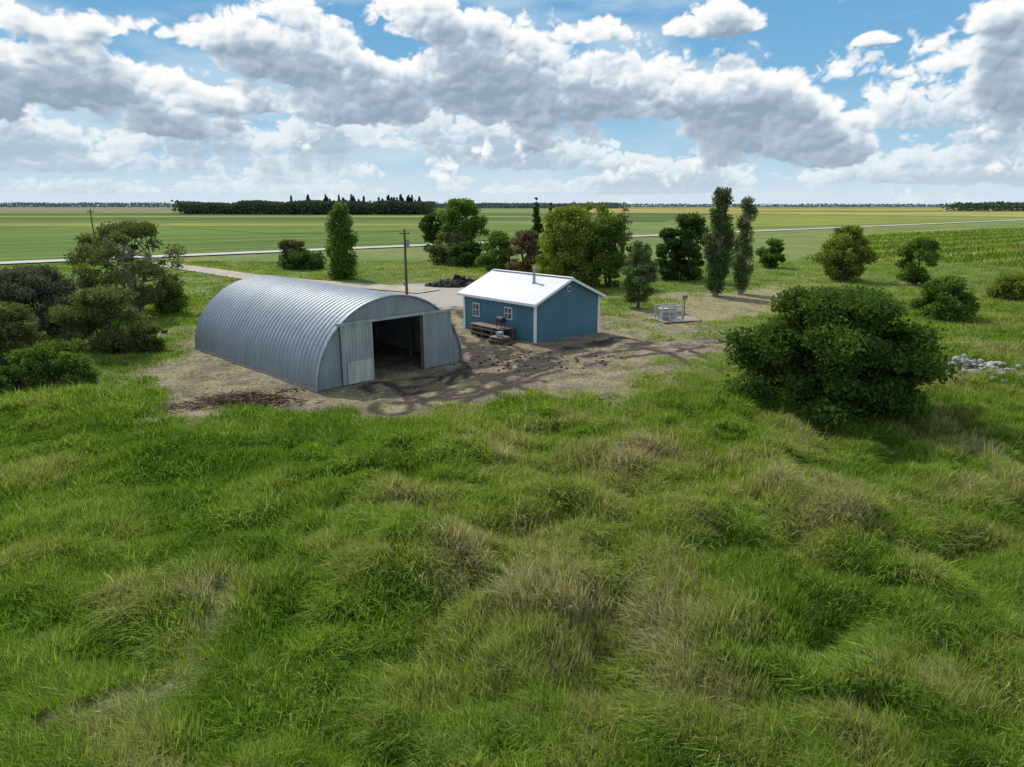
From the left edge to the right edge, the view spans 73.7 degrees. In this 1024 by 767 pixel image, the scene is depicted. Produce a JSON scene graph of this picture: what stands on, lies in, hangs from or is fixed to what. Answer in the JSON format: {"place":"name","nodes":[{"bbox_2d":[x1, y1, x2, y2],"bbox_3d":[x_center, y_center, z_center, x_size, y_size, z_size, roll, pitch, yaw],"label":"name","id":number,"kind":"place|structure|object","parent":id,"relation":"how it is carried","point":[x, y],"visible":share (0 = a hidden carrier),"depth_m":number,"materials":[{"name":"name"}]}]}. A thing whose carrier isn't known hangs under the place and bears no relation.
{"place":"outdoors","nodes":[
{"label":"outdoors","id":0,"kind":"place"},
{"bbox_2d":[0,209,177,210],"bbox_3d":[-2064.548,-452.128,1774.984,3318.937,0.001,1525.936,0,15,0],"label":"stubble field","id":1,"kind":"structure","parent":0,"point":[86,209],"depth_m":1786.30,"materials":[{"name":"green plant"}]},
{"bbox_2d":[0,223,455,225],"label":"crop strip field","id":2,"kind":"structure","parent":0,"point":[213,224],"depth_m":368.80,"materials":[{"name":"green plant"}]},
{"bbox_2d":[0,216,530,216],"bbox_3d":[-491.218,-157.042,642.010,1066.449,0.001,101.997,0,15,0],"label":"crop strip field","id":3,"kind":"structure","parent":0,"point":[240,216],"depth_m":638.00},
{"bbox_2d":[155,262,440,292],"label":"dirt driveway","id":4,"kind":"structure","parent":0,"point":[234,274],"depth_m":90.85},
{"bbox_2d":[0,221,635,260],"bbox_3d":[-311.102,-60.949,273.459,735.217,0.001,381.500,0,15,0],"label":"green crop field","id":5,"kind":"structure","parent":0,"point":[31,242],"depth_m":227.21,"materials":[{"name":"green plant"}]},
{"bbox_2d":[0,213,709,221],"bbox_3d":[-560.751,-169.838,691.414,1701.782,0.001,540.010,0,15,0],"label":"dark crop field","id":6,"kind":"structure","parent":0,"point":[647,217],"depth_m":588.57,"materials":[{"name":"green plant"}]},
{"bbox_2d":[0,207,948,207],"bbox_3d":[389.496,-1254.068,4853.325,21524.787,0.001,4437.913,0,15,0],"label":"distant green field","id":7,"kind":"structure","parent":0,"point":[516,207],"depth_m":3625.76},
{"bbox_2d":[0,202,182,206],"bbox_3d":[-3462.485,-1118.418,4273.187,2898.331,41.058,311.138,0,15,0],"label":"distant tree line","id":8,"kind":"object","parent":7,"relation":"on","point":[64,204],"visible":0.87,"depth_m":4205.61,"materials":[{"name":"green plant"}]},
{"bbox_2d":[620,203,1011,206],"bbox_3d":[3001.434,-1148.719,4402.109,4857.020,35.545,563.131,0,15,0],"label":"distant tree line","id":9,"kind":"object","parent":7,"relation":"on","point":[791,205],"visible":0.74,"depth_m":4410.66,"materials":[{"name":"green plant"}]},
{"bbox_2d":[442,234,545,241],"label":"crop strip field","id":10,"kind":"structure","parent":0,"point":[510,236],"depth_m":218.54,"materials":[{"name":"green plant"}]},
{"bbox_2d":[0,0,1023,205],"bbox_3d":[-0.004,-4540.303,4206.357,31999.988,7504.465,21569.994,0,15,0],"label":"sky","id":11,"kind":"structure","parent":0,"point":[796,102],"depth_m":13872.32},
{"bbox_2d":[0,206,1023,766],"bbox_3d":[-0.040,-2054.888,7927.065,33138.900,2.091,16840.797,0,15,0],"label":"ground","id":12,"kind":"structure","parent":0,"point":[390,370],"depth_m":41.03,"materials":[{"name":"green plant"}]},
{"bbox_2d":[0,301,47,365],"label":"leafy shrub","id":13,"kind":"object","parent":12,"relation":"on","point":[15,331],"visible":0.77,"depth_m":41.42,"materials":[{"name":"green plant"}]},
{"bbox_2d":[0,364,47,393],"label":"shrub","id":14,"kind":"object","parent":12,"relation":"on","point":[9,374],"visible":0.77,"depth_m":36.53,"materials":[{"name":"green plant"}]},
{"bbox_2d":[0,263,87,336],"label":"grey shrub","id":15,"kind":"object","parent":12,"relation":"on","point":[44,287],"visible":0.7,"depth_m":51.82,"materials":[{"name":"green plant"}]},
{"bbox_2d":[4,338,101,387],"bbox_3d":[-25.989,-1.002,38.943,4.690,2.931,4.297,-2,15,-9],"label":"shrub","id":16,"kind":"object","parent":12,"relation":"on","point":[67,362],"visible":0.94,"depth_m":38.02,"materials":[{"name":"green plant"}]},
{"bbox_2d":[90,209,93,236],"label":"utility pole","id":17,"kind":"object","parent":12,"relation":"on","point":[92,221],"visible":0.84,"depth_m":123.26,"materials":[{"name":"brown wood"}]},
{"bbox_2d":[44,284,158,354],"bbox_3d":[-28.162,-4.321,47.266,7.004,4.874,6.312,0,15,0],"label":"round shrub","id":18,"kind":"object","parent":12,"relation":"on","point":[102,307],"visible":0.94,"depth_m":45.74,"materials":[{"name":"green plant"}]},
{"bbox_2d":[63,219,186,313],"bbox_3d":[-35.962,-10.654,63.756,10.484,9.166,10.206,0,15,0],"label":"willow tree","id":19,"kind":"object","parent":12,"relation":"on","point":[102,248],"visible":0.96,"depth_m":62.55,"materials":[{"name":"green plant"}]},
{"bbox_2d":[126,322,167,352],"bbox_3d":[-25.975,-3.171,48.564,2.849,2.307,2.637,-6,16,-23],"label":"shrub","id":20,"kind":"object","parent":12,"relation":"on","point":[158,344],"visible":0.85,"depth_m":48.10,"materials":[{"name":"green plant"}]},
{"bbox_2d":[153,283,190,313],"bbox_3d":[-32.905,-8.135,65.815,3.501,3.201,4.877,-6,16,-23],"label":"shrub","id":21,"kind":"object","parent":12,"relation":"on","point":[179,301],"visible":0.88,"depth_m":64.88,"materials":[{"name":"green plant"}]},
{"bbox_2d":[155,400,221,413],"bbox_3d":[-17.078,1.194,34.839,4.463,0.398,2.145,0,15,0],"label":"brush pile","id":22,"kind":"object","parent":12,"relation":"on","point":[186,405],"visible":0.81,"depth_m":34.76,"materials":[{"name":"brown wood"}]},
{"bbox_2d":[172,390,325,408],"bbox_3d":[-14.019,0.778,35.954,8.544,0.799,3.821,0,15,0],"label":"brush pile","id":23,"kind":"object","parent":12,"relation":"on","point":[247,397],"visible":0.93,"depth_m":35.56,"materials":[{"name":"brown wood"}]},
{"bbox_2d":[272,384,304,392],"bbox_3d":[-12.165,0.291,37.946,2.100,0.369,1.103,0,15,0],"label":"scrap lumber","id":24,"kind":"object","parent":12,"relation":"on","point":[286,389],"visible":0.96,"depth_m":37.82,"materials":[{"name":"grey wood"}]},
{"bbox_2d":[277,239,307,266],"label":"hedge shrub","id":25,"kind":"object","parent":12,"relation":"on","point":[288,245],"visible":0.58,"depth_m":111.36,"materials":[{"name":"green plant"}]},
{"bbox_2d":[276,249,326,269],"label":"hedge shrub","id":26,"kind":"object","parent":12,"relation":"on","point":[307,260],"visible":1,"depth_m":109.07,"materials":[{"name":"green plant"}]},
{"bbox_2d":[168,194,438,214],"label":"distant tree stand","id":27,"kind":"object","parent":12,"relation":"on","point":[387,206],"visible":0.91,"depth_m":778.07,"materials":[{"name":"green plant"}]},
{"bbox_2d":[194,275,462,392],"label":"quonset barn","id":28,"kind":"structure","parent":12,"relation":"on","point":[314,336],"depth_m":42.30,"materials":[{"name":"metal"}]},
{"bbox_2d":[340,322,371,385],"bbox_3d":[-8.884,-1.721,39.236,0.025,3.450,2.100,14,20,43],"label":"sliding door","id":29,"kind":"structure","parent":28,"relation":"in","point":[356,338],"depth_m":39.06,"materials":[{"name":"metal"}]},
{"bbox_2d":[422,311,450,367],"bbox_3d":[-4.731,-2.786,43.326,0.025,3.450,2.250,14,20,43],"label":"sliding door right","id":30,"kind":"structure","parent":28,"relation":"in","point":[436,325],"depth_m":43.33,"materials":[{"name":"silver metal"}]},
{"bbox_2d":[324,200,360,279],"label":"poplar tree","id":31,"kind":"object","parent":12,"relation":"on","point":[343,259],"visible":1,"depth_m":94.12,"materials":[{"name":"green plant"}]},
{"bbox_2d":[399,229,409,294],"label":"utility pole","id":32,"kind":"object","parent":12,"relation":"on","point":[406,245],"visible":0.94,"depth_m":75.21,"materials":[{"name":"brown wood"}]},
{"bbox_2d":[87,210,402,233],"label":"power lines","id":33,"kind":"object","parent":32,"relation":"attached to","point":[260,232],"visible":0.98,"depth_m":87.86,"materials":[{"name":"metal"}]},
{"bbox_2d":[418,213,445,252],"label":"elm tree","id":34,"kind":"object","parent":12,"relation":"on","point":[428,226],"visible":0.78,"depth_m":126.74,"materials":[{"name":"green plant"}]},
{"bbox_2d":[425,231,475,264],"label":"hedge shrub","id":35,"kind":"object","parent":12,"relation":"on","point":[439,249],"visible":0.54,"depth_m":118.91,"materials":[{"name":"green plant"}]},
{"bbox_2d":[425,274,476,287],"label":"black soil pile","id":36,"kind":"object","parent":12,"relation":"on","point":[457,281],"visible":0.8,"depth_m":86.64,"materials":[{"name":"black soil"}]},
{"bbox_2d":[435,198,489,242],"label":"ash tree","id":37,"kind":"object","parent":12,"relation":"on","point":[471,228],"visible":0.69,"depth_m":121.27,"materials":[{"name":"green plant"}]},
{"bbox_2d":[445,240,484,267],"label":"hedge shrub","id":38,"kind":"object","parent":12,"relation":"on","point":[463,248],"visible":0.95,"depth_m":114.98,"materials":[{"name":"green plant"}]},
{"bbox_2d":[470,321,513,339],"bbox_3d":[-1.561,-4.082,53.498,1.340,0.950,3.900,-12,19,-40],"label":"wooden workbench","id":39,"kind":"object","parent":12,"relation":"on","point":[481,331],"visible":0.85,"depth_m":53.38,"materials":[{"name":"wood"}]},
{"bbox_2d":[495,316,505,327],"bbox_3d":[-0.833,-4.679,52.216,0.545,0.852,0.700,-12,19,-40],"label":"barbecue grill","id":40,"kind":"object","parent":39,"relation":"on","point":[499,319],"visible":1,"depth_m":52.01,"materials":[{"name":"metal"}]},
{"bbox_2d":[474,230,514,270],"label":"hedge shrub","id":41,"kind":"object","parent":12,"relation":"on","point":[494,257],"visible":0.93,"depth_m":107.58,"materials":[{"name":"green plant"}]},
{"bbox_2d":[488,331,510,345],"bbox_3d":[-0.951,-3.414,50.973,1.256,0.890,1.439,-12,19,-40],"label":"pallet stack","id":42,"kind":"object","parent":12,"relation":"on","point":[499,338],"visible":1,"depth_m":50.68,"materials":[{"name":"wood"}]},
{"bbox_2d":[0,586,1023,766],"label":"grass","id":43,"kind":"structure","parent":12,"relation":"on","point":[225,742],"depth_m":13.74,"materials":[{"name":"green plant"}]},
{"bbox_2d":[0,472,1023,654],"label":"grass","id":44,"kind":"structure","parent":12,"relation":"on","point":[281,584],"depth_m":18.08,"materials":[{"name":"green plant"}]},
{"bbox_2d":[0,417,1023,529],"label":"grass","id":45,"kind":"structure","parent":12,"relation":"on","point":[264,476],"depth_m":25.32,"materials":[{"name":"green plant"}]},
{"bbox_2d":[0,364,1023,449],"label":"grass","id":46,"kind":"structure","parent":12,"relation":"on","point":[116,407],"depth_m":32.48,"materials":[{"name":"green plant"}]},
{"bbox_2d":[399,346,626,376],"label":"dirt clods","id":47,"kind":"object","parent":12,"relation":"on","point":[538,358],"visible":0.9,"depth_m":45.31,"materials":[{"name":"brown soil"}]},
{"bbox_2d":[5,330,1023,386],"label":"grass","id":48,"kind":"structure","parent":12,"relation":"on","point":[1008,344],"depth_m":44.63,"materials":[{"name":"green plant"}]},
{"bbox_2d":[14,295,1023,340],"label":"grass","id":49,"kind":"structure","parent":12,"relation":"on","point":[984,316],"depth_m":61.67,"materials":[{"name":"green plant"}]},
{"bbox_2d":[505,228,538,274],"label":"reddish shrub","id":50,"kind":"object","parent":12,"relation":"on","point":[524,242],"visible":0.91,"depth_m":98.58,"materials":[{"name":"brown plant"}]},
{"bbox_2d":[457,267,605,342],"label":"blue metal shed","id":51,"kind":"structure","parent":12,"relation":"on","point":[533,307],"depth_m":53.43,"materials":[{"name":"metal"}]},
{"bbox_2d":[457,267,605,342],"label":"trim windows and chimney","id":52,"kind":"structure","parent":51,"relation":"in","point":[476,306],"depth_m":53.29,"materials":[{"name":"white metal"}]},
{"bbox_2d":[435,202,629,208],"bbox_3d":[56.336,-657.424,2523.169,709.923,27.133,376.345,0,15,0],"label":"distant tree line","id":53,"kind":"object","parent":12,"relation":"on","point":[525,205],"visible":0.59,"depth_m":2482.56,"materials":[{"name":"green plant"}]},
{"bbox_2d":[523,197,543,257],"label":"spruce tree","id":54,"kind":"object","parent":12,"relation":"on","point":[538,224],"visible":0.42,"depth_m":122.86,"materials":[{"name":"green plant"}]},
{"bbox_2d":[541,202,558,257],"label":"spruce tree","id":55,"kind":"object","parent":12,"relation":"on","point":[550,208],"visible":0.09,"depth_m":122.73,"materials":[{"name":"green plant"}]},
{"bbox_2d":[532,205,607,284],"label":"willow tree","id":56,"kind":"object","parent":12,"relation":"on","point":[569,225],"visible":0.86,"depth_m":84.17,"materials":[{"name":"green plant"}]},
{"bbox_2d":[568,201,613,229],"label":"elm tree","id":57,"kind":"object","parent":12,"relation":"on","point":[603,210],"visible":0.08,"depth_m":118.07,"materials":[{"name":"green plant"}]},
{"bbox_2d":[576,392,631,401],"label":"dirt clods","id":58,"kind":"object","parent":12,"relation":"on","point":[604,395],"visible":0.48,"depth_m":36.67,"materials":[{"name":"brown soil"}]},
{"bbox_2d":[584,214,633,287],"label":"willow tree","id":59,"kind":"object","parent":12,"relation":"on","point":[609,236],"visible":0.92,"depth_m":83.98,"materials":[{"name":"green plant"}]},
{"bbox_2d":[617,207,633,255],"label":"bare tree","id":60,"kind":"object","parent":12,"relation":"on","point":[625,217],"visible":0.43,"depth_m":122.98,"materials":[{"name":"green plant"}]},
{"bbox_2d":[618,240,658,306],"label":"silver willow tree","id":61,"kind":"object","parent":12,"relation":"on","point":[643,276],"visible":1,"depth_m":67.64,"materials":[{"name":"green plant"}]},
{"bbox_2d":[655,227,688,280],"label":"dark shrub","id":62,"kind":"object","parent":12,"relation":"on","point":[666,270],"visible":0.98,"depth_m":92.90,"materials":[{"name":"green plant"}]},
{"bbox_2d":[651,295,701,323],"bbox_3d":[14.733,-6.769,61.095,3.900,2.300,2.600,-4,15,-17],"label":"well pump enclosure","id":63,"kind":"object","parent":12,"relation":"on","point":[664,313],"visible":1,"depth_m":60.74,"materials":[{"name":"white paint"}]},
{"bbox_2d":[669,211,708,280],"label":"elm tree","id":64,"kind":"object","parent":12,"relation":"on","point":[690,227],"visible":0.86,"depth_m":92.61,"materials":[{"name":"green plant"}]},
{"bbox_2d":[701,186,737,295],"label":"poplar tree","id":65,"kind":"object","parent":12,"relation":"on","point":[719,253],"visible":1,"depth_m":76.00,"materials":[{"name":"green plant"}]},
{"bbox_2d":[728,195,758,293],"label":"poplar tree","id":66,"kind":"object","parent":12,"relation":"on","point":[742,271],"visible":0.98,"depth_m":78.03,"materials":[{"name":"green plant"}]},
{"bbox_2d":[754,237,786,267],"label":"round shrub","id":67,"kind":"object","parent":12,"relation":"on","point":[771,256],"visible":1,"depth_m":111.83,"materials":[{"name":"green plant"}]},
{"bbox_2d":[717,284,962,428],"bbox_3d":[15.801,-1.632,33.221,9.384,6.210,10.365,-10,17,-32],"label":"maple bush","id":68,"kind":"object","parent":12,"relation":"on","point":[828,338],"visible":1,"depth_m":31.19,"materials":[{"name":"green plant"}]},
{"bbox_2d":[811,225,878,282],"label":"apple tree","id":69,"kind":"object","parent":12,"relation":"on","point":[835,257],"visible":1,"depth_m":91.55,"materials":[{"name":"green plant"}]},
{"bbox_2d":[894,237,942,284],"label":"tree","id":70,"kind":"object","parent":12,"relation":"on","point":[925,248],"visible":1,"depth_m":87.49,"materials":[{"name":"green plant"}]},
{"bbox_2d":[906,275,980,322],"bbox_3d":[39.091,-7.540,61.219,5.083,4.364,5.555,0,15,0],"label":"round shrub","id":71,"kind":"object","parent":12,"relation":"on","point":[939,295],"visible":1,"depth_m":60.22,"materials":[{"name":"green plant"}]},
{"bbox_2d":[944,354,1014,387],"bbox_3d":[27.903,-0.544,40.970,8.118,1.819,8.474,0,15,0],"label":"rock pile","id":72,"kind":"object","parent":12,"relation":"on","point":[965,361],"visible":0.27,"depth_m":41.81,"materials":[{"name":"stone"}]},
{"bbox_2d":[936,201,1023,210],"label":"distant tree line","id":73,"kind":"object","parent":12,"relation":"on","point":[987,206],"visible":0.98,"depth_m":1287.95,"materials":[{"name":"green plant"}]},
{"bbox_2d":[970,364,1023,389],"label":"rock pile","id":74,"kind":"object","parent":12,"relation":"on","point":[1018,366],"visible":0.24,"depth_m":37.87,"materials":[{"name":"stone"}]},
{"bbox_2d":[981,272,1023,300],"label":"shrub","id":75,"kind":"object","parent":12,"relation":"on","point":[1007,285],"visible":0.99,"depth_m":73.63,"materials":[{"name":"green plant"}]},
{"bbox_2d":[0,259,1023,299],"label":"grass","id":76,"kind":"structure","parent":0,"point":[781,267],"depth_m":101.54,"materials":[{"name":"green plant"}]},
{"bbox_2d":[0,219,1023,263],"bbox_3d":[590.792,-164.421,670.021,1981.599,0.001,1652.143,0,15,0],"label":"gravel road","id":77,"kind":"structure","parent":0,"point":[33,261],"depth_m":153.71,"materials":[{"name":"grey gravel"}]},
{"bbox_2d":[585,208,1023,216],"bbox_3d":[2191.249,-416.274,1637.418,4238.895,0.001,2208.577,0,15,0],"label":"ripe grain field","id":78,"kind":"structure","parent":0,"point":[776,210],"depth_m":1012.55,"materials":[{"name":"plant"}]},
{"bbox_2d":[649,226,1023,249],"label":"pasture field","id":79,"kind":"structure","parent":0,"point":[819,235],"depth_m":251.64,"materials":[{"name":"green plant"}]},
{"bbox_2d":[655,214,1023,229],"bbox_3d":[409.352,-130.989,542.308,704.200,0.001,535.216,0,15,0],"label":"soybean field","id":80,"kind":"structure","parent":0,"point":[784,220],"depth_m":470.60,"materials":[{"name":"green plant"}]},
{"bbox_2d":[778,211,1023,211],"bbox_3d":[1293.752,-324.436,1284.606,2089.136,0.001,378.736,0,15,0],"label":"crop strip field","id":81,"kind":"structure","parent":0,"point":[900,211],"depth_m":1176.78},
{"bbox_2d":[800,227,1023,267],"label":"corn field","id":82,"kind":"structure","parent":0,"point":[1008,238],"depth_m":169.77,"materials":[{"name":"green plant"}]}
]}

